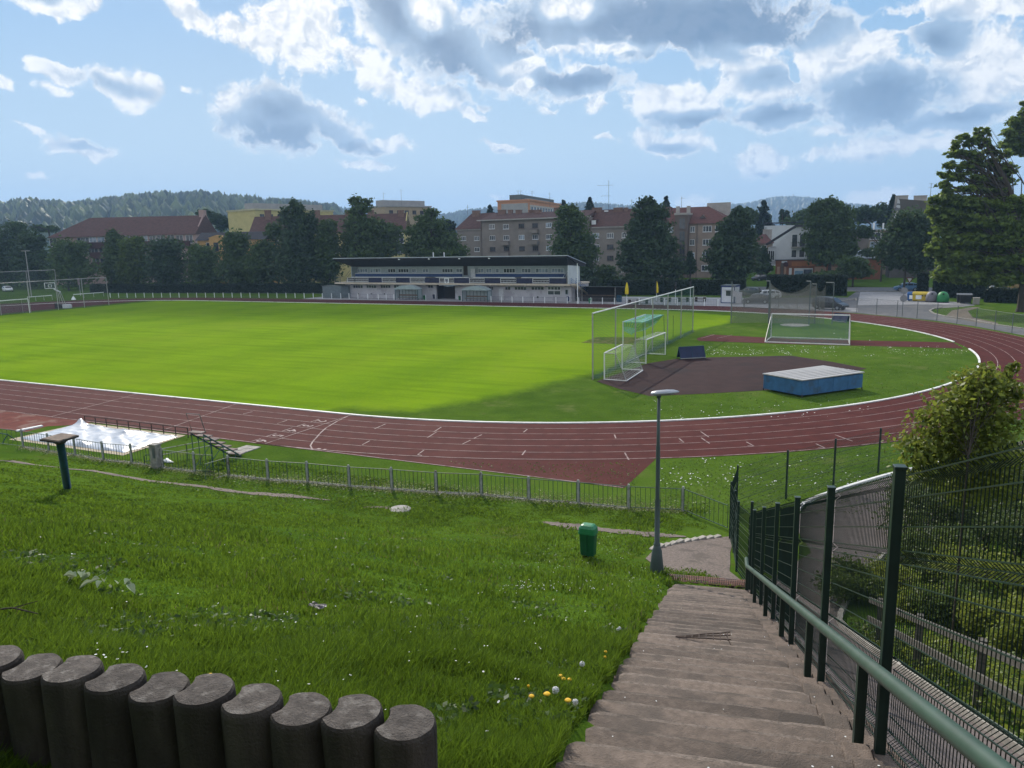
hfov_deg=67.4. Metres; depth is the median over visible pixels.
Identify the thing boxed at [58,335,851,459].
track markings
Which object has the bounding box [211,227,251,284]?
broadleaf tree
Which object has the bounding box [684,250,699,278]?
tree
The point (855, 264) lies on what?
tree
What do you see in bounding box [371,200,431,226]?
beige flats
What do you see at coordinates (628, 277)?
bush
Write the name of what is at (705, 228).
window
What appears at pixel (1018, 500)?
bank shrub
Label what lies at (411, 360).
pitch
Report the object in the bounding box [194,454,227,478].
railing gate
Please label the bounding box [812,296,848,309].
parked car
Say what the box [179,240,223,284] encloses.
broadleaf tree
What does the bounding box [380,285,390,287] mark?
window
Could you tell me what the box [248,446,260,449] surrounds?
paving slab
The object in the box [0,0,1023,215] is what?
sky
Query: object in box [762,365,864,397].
mat shelter
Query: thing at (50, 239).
window
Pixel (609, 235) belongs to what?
window
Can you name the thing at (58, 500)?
grass
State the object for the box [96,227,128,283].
broadleaf tree
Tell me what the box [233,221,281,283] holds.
broadleaf tree
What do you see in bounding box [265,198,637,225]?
hillside woods
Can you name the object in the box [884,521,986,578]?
bank shrub
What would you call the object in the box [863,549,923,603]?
bank shrub
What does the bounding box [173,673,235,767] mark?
concrete palisade
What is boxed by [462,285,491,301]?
team shelter
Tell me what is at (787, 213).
background tree
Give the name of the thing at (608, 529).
dirt path
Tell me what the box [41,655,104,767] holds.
concrete palisade
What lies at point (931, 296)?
bottle bank
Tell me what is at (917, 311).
chainlink fence
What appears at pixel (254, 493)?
dirt path
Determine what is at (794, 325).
throwing circle
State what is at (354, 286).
window
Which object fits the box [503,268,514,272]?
window
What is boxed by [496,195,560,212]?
orange flats
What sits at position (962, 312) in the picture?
dirt track
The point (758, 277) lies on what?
parked car
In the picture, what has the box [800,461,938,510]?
path kerb
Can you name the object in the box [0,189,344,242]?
hillside woods
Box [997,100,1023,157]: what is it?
tall tree
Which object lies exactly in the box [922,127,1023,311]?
chestnut
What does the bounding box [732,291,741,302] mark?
stone pier
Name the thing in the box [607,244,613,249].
window
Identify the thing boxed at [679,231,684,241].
window
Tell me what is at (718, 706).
staircase
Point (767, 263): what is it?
tree
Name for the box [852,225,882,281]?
tree
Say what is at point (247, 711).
concrete palisade
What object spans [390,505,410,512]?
manhole cover
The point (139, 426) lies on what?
pit rail
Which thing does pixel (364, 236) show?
broadleaf tree
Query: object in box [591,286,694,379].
ball stop net
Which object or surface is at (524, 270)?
window
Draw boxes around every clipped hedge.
[89,282,344,292]
[580,279,595,285]
[606,278,746,294]
[766,273,848,295]
[916,272,929,291]
[932,279,990,298]
[983,286,1018,302]
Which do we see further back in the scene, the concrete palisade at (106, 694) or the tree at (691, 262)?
the tree at (691, 262)
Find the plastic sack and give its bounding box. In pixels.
[164,458,172,462]
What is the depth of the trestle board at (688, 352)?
65.87 m
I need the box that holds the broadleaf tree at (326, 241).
[310,218,344,282]
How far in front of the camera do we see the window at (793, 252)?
177.49 m
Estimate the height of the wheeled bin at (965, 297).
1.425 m
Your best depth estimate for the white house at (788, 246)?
177.50 m
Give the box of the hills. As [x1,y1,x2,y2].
[2,203,227,252]
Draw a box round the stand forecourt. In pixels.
[306,296,743,306]
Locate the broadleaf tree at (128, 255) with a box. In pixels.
[110,235,150,283]
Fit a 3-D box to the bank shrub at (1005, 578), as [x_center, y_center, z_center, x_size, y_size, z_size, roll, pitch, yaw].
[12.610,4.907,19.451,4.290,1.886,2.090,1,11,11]
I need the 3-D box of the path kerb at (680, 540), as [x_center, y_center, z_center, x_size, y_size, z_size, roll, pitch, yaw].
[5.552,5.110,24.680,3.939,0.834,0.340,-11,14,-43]
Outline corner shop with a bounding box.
[775,250,880,278]
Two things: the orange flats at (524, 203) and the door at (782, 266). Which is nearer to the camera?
the door at (782, 266)
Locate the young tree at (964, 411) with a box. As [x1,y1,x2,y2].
[881,360,1023,656]
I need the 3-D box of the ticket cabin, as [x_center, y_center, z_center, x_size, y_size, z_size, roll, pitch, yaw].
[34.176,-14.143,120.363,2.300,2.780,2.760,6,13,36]
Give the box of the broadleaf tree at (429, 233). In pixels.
[399,207,470,256]
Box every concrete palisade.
[0,645,24,753]
[1,653,63,767]
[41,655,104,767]
[83,663,146,767]
[128,671,190,767]
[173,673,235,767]
[220,683,283,767]
[270,692,332,767]
[321,694,384,767]
[374,704,437,767]
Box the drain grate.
[669,574,744,587]
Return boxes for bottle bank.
[925,291,937,301]
[937,291,948,302]
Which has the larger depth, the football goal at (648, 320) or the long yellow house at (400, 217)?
the long yellow house at (400, 217)
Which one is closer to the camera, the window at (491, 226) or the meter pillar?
the meter pillar
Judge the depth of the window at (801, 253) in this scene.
176.88 m
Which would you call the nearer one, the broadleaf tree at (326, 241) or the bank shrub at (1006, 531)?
the bank shrub at (1006, 531)
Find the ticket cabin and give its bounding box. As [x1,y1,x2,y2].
[721,284,740,302]
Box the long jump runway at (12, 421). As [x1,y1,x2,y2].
[0,411,89,431]
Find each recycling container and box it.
[907,292,912,300]
[912,291,927,300]
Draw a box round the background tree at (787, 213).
[785,210,790,220]
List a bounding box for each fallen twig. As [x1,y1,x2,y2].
[0,601,37,613]
[675,631,735,645]
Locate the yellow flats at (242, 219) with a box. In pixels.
[226,203,333,231]
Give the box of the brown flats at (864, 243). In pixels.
[856,223,887,274]
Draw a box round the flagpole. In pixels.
[577,263,577,303]
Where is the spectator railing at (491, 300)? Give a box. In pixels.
[110,293,717,305]
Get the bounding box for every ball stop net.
[0,270,57,299]
[0,277,108,314]
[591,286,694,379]
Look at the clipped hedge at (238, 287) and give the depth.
178.14 m
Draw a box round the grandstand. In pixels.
[333,252,588,301]
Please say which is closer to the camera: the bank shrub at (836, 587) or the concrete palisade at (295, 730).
the concrete palisade at (295, 730)
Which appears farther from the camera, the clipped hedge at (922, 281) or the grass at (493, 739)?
the clipped hedge at (922, 281)
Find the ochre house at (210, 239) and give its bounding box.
[195,231,277,283]
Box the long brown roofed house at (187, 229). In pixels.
[47,210,216,284]
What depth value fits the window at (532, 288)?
132.06 m
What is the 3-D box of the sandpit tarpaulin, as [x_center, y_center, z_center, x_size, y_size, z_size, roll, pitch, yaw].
[-23.121,2.783,42.902,8.578,0.444,3.768,4,12,26]
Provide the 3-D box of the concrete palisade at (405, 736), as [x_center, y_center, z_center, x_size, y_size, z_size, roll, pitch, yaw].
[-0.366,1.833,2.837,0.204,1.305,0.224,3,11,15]
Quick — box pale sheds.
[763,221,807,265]
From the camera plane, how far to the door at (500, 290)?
135.75 m
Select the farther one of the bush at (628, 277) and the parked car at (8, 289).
the parked car at (8, 289)
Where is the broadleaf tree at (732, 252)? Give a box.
[700,205,764,278]
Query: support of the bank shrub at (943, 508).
on the ground at (588, 400)
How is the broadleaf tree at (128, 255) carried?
on the ground at (588, 400)
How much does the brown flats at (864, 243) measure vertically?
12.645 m
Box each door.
[471,269,474,276]
[499,289,503,299]
[780,263,783,274]
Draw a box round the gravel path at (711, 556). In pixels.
[646,536,738,580]
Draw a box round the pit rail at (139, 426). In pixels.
[84,416,188,436]
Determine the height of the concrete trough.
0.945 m
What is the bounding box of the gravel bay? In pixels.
[747,304,857,311]
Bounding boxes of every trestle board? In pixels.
[676,345,705,359]
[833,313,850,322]
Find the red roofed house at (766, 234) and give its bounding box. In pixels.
[753,229,773,272]
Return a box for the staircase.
[555,584,905,767]
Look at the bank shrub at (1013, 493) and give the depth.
26.87 m
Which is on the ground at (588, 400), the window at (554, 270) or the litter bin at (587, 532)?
the litter bin at (587, 532)
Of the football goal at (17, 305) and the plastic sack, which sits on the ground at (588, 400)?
the plastic sack
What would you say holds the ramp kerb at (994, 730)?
on the ramp
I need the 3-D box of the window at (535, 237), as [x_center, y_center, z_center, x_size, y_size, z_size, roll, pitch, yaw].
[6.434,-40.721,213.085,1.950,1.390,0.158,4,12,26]
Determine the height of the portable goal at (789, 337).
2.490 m
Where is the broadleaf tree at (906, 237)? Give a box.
[865,205,939,286]
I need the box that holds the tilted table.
[39,433,78,489]
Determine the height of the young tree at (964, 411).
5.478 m
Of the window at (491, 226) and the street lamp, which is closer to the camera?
the street lamp
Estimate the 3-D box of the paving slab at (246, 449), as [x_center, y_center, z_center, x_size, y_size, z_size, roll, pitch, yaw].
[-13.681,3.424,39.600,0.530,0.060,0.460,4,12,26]
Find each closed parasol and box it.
[625,283,628,302]
[655,281,657,300]
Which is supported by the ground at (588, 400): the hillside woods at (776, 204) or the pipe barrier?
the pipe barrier
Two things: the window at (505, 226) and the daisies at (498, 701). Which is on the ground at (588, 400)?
the daisies at (498, 701)
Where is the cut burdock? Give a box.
[64,570,134,593]
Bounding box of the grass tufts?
[157,343,967,513]
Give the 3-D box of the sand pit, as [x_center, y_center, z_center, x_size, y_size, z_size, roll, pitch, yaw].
[-23.087,3.005,42.975,9.300,0.001,4.450,4,12,26]
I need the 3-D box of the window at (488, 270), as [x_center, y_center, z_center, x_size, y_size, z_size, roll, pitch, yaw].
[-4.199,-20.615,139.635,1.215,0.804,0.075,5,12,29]
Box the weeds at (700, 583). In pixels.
[664,575,744,589]
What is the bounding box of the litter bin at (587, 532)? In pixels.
[578,522,597,556]
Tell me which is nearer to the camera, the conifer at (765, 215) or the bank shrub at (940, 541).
the bank shrub at (940, 541)
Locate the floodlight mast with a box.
[25,250,31,295]
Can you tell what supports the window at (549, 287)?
in the grandstand
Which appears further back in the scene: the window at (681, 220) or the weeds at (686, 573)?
the window at (681, 220)
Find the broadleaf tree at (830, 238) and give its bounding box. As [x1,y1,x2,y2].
[797,194,860,270]
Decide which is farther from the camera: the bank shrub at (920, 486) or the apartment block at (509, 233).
the apartment block at (509, 233)
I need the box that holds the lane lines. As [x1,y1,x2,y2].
[0,298,1023,487]
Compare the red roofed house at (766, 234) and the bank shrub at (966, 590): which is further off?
the red roofed house at (766, 234)
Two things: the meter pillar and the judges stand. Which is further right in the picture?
the judges stand
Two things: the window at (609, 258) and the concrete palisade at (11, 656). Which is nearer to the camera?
the concrete palisade at (11, 656)
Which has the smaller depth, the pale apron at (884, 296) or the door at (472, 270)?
the pale apron at (884, 296)
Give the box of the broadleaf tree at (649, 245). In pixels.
[612,195,688,279]
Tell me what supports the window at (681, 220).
in the red roofed block at (694, 230)
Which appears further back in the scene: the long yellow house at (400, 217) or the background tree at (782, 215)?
the background tree at (782, 215)
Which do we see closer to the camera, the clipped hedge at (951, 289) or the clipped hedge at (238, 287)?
the clipped hedge at (951, 289)
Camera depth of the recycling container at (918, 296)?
114.92 m
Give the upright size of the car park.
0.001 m
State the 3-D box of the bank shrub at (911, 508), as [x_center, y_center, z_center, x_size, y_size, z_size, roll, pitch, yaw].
[13.548,4.288,26.132,2.357,2.081,4.309,4,12,26]
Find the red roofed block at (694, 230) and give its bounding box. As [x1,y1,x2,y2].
[667,202,730,277]
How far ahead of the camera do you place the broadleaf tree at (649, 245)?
157.97 m
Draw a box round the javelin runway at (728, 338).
[697,334,961,347]
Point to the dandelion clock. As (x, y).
(556, 689)
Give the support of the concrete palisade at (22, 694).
on the ground at (588, 400)
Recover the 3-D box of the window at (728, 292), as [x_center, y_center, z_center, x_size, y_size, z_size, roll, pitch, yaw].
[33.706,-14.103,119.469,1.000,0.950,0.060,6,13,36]
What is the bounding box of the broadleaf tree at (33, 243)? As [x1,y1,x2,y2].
[2,227,58,289]
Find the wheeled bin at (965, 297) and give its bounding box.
[959,293,972,303]
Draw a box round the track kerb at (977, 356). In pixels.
[0,300,980,423]
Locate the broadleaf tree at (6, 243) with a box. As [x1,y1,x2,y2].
[0,219,31,288]
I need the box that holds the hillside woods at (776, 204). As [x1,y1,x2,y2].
[731,196,975,228]
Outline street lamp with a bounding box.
[650,390,678,573]
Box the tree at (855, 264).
[835,255,877,286]
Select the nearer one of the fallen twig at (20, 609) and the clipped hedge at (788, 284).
the fallen twig at (20, 609)
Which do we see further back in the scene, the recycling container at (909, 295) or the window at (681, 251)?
the window at (681, 251)
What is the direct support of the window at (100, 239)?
in the long brown roofed house at (187, 229)
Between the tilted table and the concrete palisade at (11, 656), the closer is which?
the concrete palisade at (11, 656)
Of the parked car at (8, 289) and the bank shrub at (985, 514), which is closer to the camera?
the bank shrub at (985, 514)
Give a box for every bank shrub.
[811,552,884,605]
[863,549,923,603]
[871,473,945,534]
[877,578,951,624]
[882,474,983,512]
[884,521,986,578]
[900,523,971,580]
[903,576,998,637]
[904,522,999,597]
[906,478,994,535]
[913,536,1023,608]
[941,494,1023,553]
[945,464,1023,510]
[949,592,1015,651]
[955,466,1023,519]
[966,497,1023,561]
[981,592,1023,657]
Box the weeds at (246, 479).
[13,445,691,513]
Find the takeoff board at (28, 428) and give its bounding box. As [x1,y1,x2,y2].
[16,425,42,431]
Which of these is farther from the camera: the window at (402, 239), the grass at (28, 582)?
the window at (402, 239)
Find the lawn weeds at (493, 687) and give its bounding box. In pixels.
[0,526,674,767]
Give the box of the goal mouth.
[582,337,639,343]
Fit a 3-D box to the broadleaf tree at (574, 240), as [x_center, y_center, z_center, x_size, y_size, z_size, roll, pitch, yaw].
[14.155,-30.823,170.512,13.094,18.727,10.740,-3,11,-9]
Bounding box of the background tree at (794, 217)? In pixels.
[780,205,809,224]
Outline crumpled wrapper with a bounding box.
[309,601,326,608]
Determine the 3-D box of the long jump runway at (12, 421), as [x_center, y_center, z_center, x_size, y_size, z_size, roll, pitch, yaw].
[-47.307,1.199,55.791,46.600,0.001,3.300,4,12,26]
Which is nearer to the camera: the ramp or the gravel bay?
the ramp
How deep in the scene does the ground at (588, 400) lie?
35.93 m
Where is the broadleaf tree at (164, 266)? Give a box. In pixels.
[135,235,193,283]
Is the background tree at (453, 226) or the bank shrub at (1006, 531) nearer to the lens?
the bank shrub at (1006, 531)
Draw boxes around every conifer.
[487,205,493,212]
[584,197,594,209]
[661,195,669,206]
[755,200,774,237]
[883,194,895,225]
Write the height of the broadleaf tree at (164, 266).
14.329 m
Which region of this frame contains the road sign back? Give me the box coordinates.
[900,287,907,313]
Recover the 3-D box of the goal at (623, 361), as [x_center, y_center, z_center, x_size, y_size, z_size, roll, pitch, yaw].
[8.582,-1.688,58.732,1.811,2.040,5.089,3,12,23]
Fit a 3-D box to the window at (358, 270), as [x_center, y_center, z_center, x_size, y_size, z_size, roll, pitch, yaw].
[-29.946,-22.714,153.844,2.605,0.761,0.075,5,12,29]
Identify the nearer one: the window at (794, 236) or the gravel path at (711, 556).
the gravel path at (711, 556)
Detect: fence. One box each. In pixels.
[0,429,727,527]
[729,403,1023,767]
[743,293,1023,333]
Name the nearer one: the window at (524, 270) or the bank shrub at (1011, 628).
the bank shrub at (1011, 628)
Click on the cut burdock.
(84, 575)
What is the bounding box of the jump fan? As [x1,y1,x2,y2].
[597,356,865,395]
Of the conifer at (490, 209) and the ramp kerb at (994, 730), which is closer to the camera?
the ramp kerb at (994, 730)
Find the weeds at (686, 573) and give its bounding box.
[658,569,718,578]
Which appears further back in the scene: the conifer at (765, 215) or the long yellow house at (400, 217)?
the conifer at (765, 215)
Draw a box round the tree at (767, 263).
[754,246,773,273]
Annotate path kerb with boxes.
[648,534,721,549]
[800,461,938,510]
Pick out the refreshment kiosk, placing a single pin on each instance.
(606, 293)
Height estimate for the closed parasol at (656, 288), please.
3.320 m
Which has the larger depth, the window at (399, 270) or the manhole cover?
the window at (399, 270)
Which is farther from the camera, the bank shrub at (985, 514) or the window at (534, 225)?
the window at (534, 225)
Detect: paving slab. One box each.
[240,448,253,451]
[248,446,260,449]
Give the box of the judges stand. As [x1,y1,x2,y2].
[186,413,243,467]
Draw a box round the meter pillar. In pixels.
[147,442,161,468]
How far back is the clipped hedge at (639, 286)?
138.31 m
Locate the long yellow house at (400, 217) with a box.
[249,210,410,283]
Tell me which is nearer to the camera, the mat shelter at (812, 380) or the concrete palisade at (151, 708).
the concrete palisade at (151, 708)
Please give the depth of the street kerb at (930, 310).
95.40 m
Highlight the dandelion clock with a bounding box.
[552,686,558,699]
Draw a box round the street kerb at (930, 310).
[842,291,1023,328]
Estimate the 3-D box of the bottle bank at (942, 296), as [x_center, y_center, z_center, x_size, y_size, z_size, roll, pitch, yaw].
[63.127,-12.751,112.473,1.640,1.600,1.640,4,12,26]
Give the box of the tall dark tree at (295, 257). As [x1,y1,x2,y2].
[260,197,327,286]
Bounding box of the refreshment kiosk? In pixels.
[580,286,621,301]
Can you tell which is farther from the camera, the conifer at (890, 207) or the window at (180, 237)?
the window at (180, 237)
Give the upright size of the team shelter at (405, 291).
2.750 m
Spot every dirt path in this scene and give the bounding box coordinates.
[0,460,328,499]
[543,521,685,536]
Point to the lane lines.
(504, 433)
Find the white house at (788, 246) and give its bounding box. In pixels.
[766,225,810,263]
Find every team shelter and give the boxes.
[395,285,421,299]
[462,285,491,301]
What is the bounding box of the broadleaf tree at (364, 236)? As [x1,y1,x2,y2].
[330,193,404,266]
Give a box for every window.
[49,238,55,246]
[89,237,96,241]
[97,237,104,241]
[176,235,182,240]
[185,235,192,242]
[213,242,218,251]
[353,285,362,287]
[357,269,367,272]
[366,285,375,287]
[370,269,380,272]
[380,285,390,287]
[388,269,395,272]
[397,233,403,243]
[398,269,408,272]
[442,269,452,272]
[486,268,491,272]
[489,224,494,228]
[503,224,508,228]
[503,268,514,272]
[514,287,526,289]
[518,223,524,228]
[519,246,524,250]
[522,268,530,272]
[531,287,543,289]
[532,223,537,227]
[532,235,538,239]
[536,268,547,272]
[548,286,560,289]
[548,290,560,294]
[551,268,563,272]
[606,233,613,238]
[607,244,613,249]
[607,256,613,260]
[679,218,684,228]
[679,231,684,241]
[679,244,684,254]
[689,239,694,245]
[690,226,694,232]
[702,239,710,245]
[703,226,711,231]
[725,290,730,295]
[791,234,797,246]
[791,250,796,257]
[799,250,804,257]
[869,232,880,239]
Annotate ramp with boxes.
[763,440,1023,767]
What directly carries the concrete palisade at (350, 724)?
on the ground at (588, 400)
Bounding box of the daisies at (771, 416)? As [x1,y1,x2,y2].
[654,331,961,485]
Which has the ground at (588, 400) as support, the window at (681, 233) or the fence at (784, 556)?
the fence at (784, 556)
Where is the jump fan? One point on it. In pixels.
(706, 375)
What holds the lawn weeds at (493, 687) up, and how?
on the ground at (588, 400)
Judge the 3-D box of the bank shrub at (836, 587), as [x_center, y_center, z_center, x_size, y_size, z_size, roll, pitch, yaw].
[8.536,5.020,19.585,2.020,1.182,2.238,-2,11,-2]
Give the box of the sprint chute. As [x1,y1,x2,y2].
[256,443,654,487]
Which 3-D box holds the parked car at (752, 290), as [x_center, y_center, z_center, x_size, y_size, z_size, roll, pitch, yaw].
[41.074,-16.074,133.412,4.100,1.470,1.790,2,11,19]
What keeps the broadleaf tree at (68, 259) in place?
on the ground at (588, 400)
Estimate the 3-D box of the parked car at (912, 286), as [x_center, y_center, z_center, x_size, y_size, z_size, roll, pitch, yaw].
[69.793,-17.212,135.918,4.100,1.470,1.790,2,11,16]
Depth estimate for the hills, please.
879.23 m
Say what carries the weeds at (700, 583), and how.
on the ground at (588, 400)
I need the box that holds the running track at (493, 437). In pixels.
[0,298,1023,459]
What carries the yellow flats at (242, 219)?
on the ground at (588, 400)
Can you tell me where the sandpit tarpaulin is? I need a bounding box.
[18,418,176,452]
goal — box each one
[0,298,29,314]
[604,344,642,380]
[622,314,664,347]
[626,332,665,363]
[765,313,850,344]
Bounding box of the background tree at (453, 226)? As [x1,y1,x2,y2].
[444,219,456,236]
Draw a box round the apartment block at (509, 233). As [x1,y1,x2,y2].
[456,207,671,277]
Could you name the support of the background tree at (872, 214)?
on the ground at (588, 400)
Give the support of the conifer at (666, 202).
on the ground at (588, 400)
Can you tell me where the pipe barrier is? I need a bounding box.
[162,440,212,459]
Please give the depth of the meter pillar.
36.41 m
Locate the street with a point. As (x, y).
(865, 288)
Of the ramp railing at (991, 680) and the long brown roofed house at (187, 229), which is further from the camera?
the long brown roofed house at (187, 229)
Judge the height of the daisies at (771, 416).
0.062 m
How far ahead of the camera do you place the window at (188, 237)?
238.96 m
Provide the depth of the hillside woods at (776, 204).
2604.74 m
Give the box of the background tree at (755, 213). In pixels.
[731,205,759,224]
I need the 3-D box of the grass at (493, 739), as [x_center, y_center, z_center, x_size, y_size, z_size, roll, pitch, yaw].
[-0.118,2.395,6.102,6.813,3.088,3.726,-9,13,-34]
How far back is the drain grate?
19.02 m
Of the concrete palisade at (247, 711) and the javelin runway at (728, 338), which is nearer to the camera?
the concrete palisade at (247, 711)
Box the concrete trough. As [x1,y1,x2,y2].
[973,297,979,304]
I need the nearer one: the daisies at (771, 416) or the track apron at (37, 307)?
the daisies at (771, 416)
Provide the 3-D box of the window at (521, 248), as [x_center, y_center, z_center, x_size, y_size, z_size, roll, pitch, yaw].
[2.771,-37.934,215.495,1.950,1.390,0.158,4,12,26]
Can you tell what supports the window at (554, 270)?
in the grandstand
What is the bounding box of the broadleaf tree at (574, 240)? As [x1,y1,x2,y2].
[547,203,603,271]
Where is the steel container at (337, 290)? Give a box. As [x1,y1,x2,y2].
[322,285,350,297]
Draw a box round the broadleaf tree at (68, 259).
[39,235,102,290]
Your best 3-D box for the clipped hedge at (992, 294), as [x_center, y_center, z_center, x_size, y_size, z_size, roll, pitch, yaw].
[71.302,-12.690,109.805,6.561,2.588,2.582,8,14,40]
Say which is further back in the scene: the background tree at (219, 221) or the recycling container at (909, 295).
the background tree at (219, 221)
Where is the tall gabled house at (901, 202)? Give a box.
[885,195,936,277]
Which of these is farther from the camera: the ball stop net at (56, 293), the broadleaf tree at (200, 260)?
the broadleaf tree at (200, 260)
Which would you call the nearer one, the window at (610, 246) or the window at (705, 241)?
the window at (705, 241)
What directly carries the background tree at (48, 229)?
on the ground at (588, 400)
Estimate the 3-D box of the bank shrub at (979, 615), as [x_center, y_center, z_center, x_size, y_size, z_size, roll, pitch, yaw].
[10.546,5.116,16.694,1.812,1.178,1.945,4,12,26]
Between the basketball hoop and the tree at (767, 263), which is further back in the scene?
the tree at (767, 263)
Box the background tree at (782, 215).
[778,209,785,224]
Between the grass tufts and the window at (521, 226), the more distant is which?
the window at (521, 226)
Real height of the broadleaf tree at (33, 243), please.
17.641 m
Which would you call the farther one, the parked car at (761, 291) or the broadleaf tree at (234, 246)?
the broadleaf tree at (234, 246)
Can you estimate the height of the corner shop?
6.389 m
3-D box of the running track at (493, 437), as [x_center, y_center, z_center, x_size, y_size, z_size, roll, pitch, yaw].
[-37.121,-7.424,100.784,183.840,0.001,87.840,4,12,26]
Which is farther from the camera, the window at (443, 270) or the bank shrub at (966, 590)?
the window at (443, 270)
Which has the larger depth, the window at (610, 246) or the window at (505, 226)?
the window at (505, 226)
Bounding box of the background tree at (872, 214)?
[846,202,887,228]
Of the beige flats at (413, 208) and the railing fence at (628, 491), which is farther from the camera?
the beige flats at (413, 208)
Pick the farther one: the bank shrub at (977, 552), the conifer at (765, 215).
the conifer at (765, 215)
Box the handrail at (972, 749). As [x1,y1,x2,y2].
[744,557,1015,767]
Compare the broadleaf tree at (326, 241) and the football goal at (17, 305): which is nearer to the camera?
the football goal at (17, 305)
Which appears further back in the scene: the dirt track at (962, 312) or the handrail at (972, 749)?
the dirt track at (962, 312)
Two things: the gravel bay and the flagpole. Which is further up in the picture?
the flagpole
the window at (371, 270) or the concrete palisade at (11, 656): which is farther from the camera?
the window at (371, 270)
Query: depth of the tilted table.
18.09 m
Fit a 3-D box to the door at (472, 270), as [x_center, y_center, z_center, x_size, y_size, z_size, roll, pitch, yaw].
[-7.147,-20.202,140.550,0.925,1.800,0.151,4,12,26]
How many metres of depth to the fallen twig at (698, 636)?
9.63 m
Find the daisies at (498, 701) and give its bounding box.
[58,542,667,709]
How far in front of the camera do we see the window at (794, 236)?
176.84 m
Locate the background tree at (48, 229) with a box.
[3,221,60,270]
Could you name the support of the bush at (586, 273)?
on the ground at (588, 400)
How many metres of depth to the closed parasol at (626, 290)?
124.37 m
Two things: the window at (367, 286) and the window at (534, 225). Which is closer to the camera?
the window at (367, 286)
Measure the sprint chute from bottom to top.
0.001 m
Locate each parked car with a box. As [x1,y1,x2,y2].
[2,286,12,291]
[740,287,760,294]
[743,294,768,303]
[751,274,766,280]
[756,290,780,298]
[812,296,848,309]
[893,282,916,290]
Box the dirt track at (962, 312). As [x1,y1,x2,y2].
[947,307,996,324]
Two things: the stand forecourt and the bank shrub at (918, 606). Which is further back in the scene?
the stand forecourt
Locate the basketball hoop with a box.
[44,283,71,307]
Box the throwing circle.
[781,323,808,325]
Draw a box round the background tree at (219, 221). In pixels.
[195,209,228,231]
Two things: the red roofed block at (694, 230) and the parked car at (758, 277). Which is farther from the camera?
the red roofed block at (694, 230)
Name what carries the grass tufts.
on the ground at (588, 400)
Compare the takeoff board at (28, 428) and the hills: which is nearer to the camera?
the takeoff board at (28, 428)
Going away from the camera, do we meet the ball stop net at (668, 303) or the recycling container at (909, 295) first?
the ball stop net at (668, 303)
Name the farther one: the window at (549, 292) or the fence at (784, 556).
the window at (549, 292)
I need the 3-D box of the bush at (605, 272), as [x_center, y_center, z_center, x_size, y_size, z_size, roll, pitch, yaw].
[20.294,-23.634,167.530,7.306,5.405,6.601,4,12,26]
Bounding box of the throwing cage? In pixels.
[730,280,834,324]
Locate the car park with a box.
[744,292,1023,334]
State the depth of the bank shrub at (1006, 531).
23.54 m
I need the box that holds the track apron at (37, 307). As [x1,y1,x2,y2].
[0,301,135,313]
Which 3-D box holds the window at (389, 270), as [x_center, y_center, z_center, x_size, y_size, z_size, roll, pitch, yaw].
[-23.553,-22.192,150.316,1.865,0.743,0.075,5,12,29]
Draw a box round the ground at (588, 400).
[0,236,1023,767]
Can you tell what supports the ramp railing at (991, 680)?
on the ground at (588, 400)
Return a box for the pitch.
[0,301,738,415]
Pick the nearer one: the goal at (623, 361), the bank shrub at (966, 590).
the bank shrub at (966, 590)
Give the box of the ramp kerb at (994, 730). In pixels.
[836,552,1023,757]
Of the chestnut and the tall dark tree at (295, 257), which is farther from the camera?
the tall dark tree at (295, 257)
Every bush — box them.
[580,266,604,285]
[594,264,618,285]
[612,273,663,279]
[809,268,864,278]
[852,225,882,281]
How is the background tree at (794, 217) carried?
on the ground at (588, 400)
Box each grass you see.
[0,458,705,526]
[0,501,706,689]
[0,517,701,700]
[0,605,639,767]
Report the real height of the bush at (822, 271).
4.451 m
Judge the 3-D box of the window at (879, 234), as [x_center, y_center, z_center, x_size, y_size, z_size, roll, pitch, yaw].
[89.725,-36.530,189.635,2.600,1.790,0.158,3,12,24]
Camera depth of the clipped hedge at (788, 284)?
130.31 m
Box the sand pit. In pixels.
[10,423,184,454]
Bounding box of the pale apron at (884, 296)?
[858,292,967,304]
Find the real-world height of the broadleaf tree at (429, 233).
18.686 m
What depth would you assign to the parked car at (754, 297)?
117.30 m
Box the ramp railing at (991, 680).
[868,597,1023,710]
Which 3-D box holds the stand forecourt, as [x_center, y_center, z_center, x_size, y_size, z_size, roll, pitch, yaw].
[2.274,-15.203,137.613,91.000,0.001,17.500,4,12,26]
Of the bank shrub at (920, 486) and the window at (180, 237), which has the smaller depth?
the bank shrub at (920, 486)
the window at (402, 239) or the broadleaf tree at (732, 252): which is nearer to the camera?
the broadleaf tree at (732, 252)
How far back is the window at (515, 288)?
133.65 m
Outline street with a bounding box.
[757,287,931,290]
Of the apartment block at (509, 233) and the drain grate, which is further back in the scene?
the apartment block at (509, 233)
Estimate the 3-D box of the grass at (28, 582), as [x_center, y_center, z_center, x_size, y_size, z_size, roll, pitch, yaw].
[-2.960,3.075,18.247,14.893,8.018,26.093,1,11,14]

